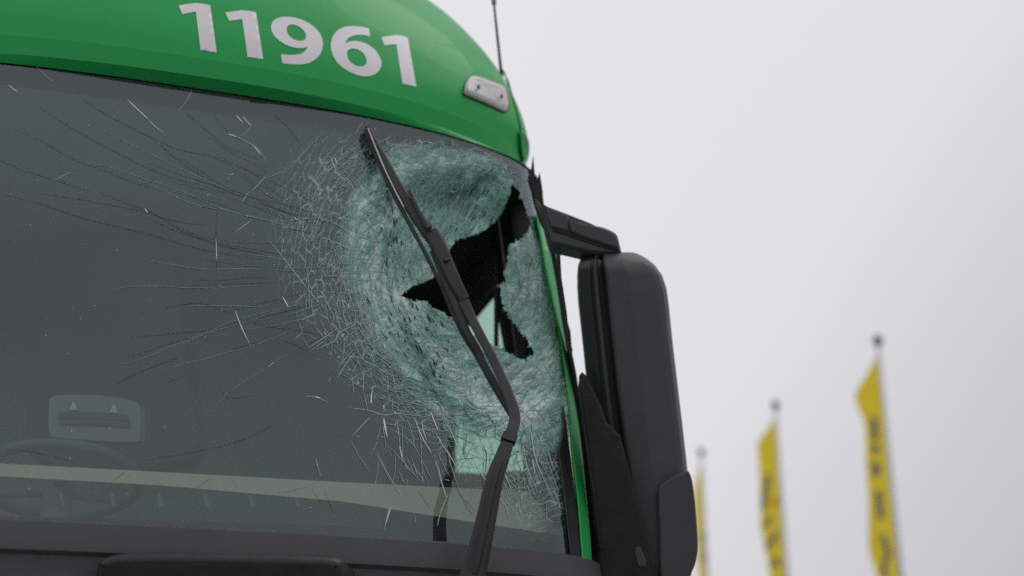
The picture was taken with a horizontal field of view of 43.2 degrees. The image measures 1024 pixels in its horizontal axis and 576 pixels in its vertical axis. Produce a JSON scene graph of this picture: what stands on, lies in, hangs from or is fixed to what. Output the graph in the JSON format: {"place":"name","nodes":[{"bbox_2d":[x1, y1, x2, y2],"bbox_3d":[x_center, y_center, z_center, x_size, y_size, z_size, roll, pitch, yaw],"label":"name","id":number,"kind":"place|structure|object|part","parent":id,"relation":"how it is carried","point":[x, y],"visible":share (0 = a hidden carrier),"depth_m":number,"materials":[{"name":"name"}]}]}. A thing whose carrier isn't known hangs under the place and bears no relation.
{"place":"outdoors","nodes":[
{"label":"outdoors","id":0,"kind":"place"},
{"bbox_2d":[0,0,697,575],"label":"truck","id":1,"kind":"object","parent":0,"point":[264,264],"visible":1,"depth_m":4.08,"materials":[{"name":"green paint"}]},
{"bbox_3d":[-0.121,0.426,5.030,0.074,0.803,1.077,6,-20,-18],"label":"window frame","id":2,"kind":"part","parent":1,"relation":"part of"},
{"bbox_2d":[698,448,708,575],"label":"flagpole","id":3,"kind":"object","parent":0,"point":[701,451],"visible":1,"depth_m":34.99,"materials":[{"name":"grey metal"}]},
{"bbox_2d":[694,466,705,575],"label":"flag","id":4,"kind":"object","parent":3,"relation":"attached to","point":[700,530],"visible":0.91,"depth_m":34.91,"materials":[{"name":"yellow fabric"}]},
{"bbox_2d":[429,0,1023,575],"label":"sky","id":5,"kind":"structure","parent":0,"point":[805,182],"materials":[{"name":"grey"}]},
{"bbox_2d":[771,400,788,575],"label":"flagpole","id":6,"kind":"object","parent":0,"point":[775,405],"visible":1,"depth_m":29.87,"materials":[{"name":"grey metal"}]},
{"bbox_2d":[757,418,784,575],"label":"flag","id":7,"kind":"object","parent":6,"relation":"attached to","point":[770,520],"visible":1,"depth_m":29.85,"materials":[{"name":"yellow fabric"}]},
{"bbox_2d":[873,335,903,575],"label":"flagpole","id":8,"kind":"object","parent":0,"point":[877,340],"visible":1,"depth_m":24.80,"materials":[{"name":"grey metal"}]},
{"bbox_2d":[855,356,897,575],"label":"flag","id":9,"kind":"object","parent":8,"relation":"attached to","point":[881,543],"visible":1,"depth_m":24.77,"materials":[{"name":"yellow fabric"}]}
]}

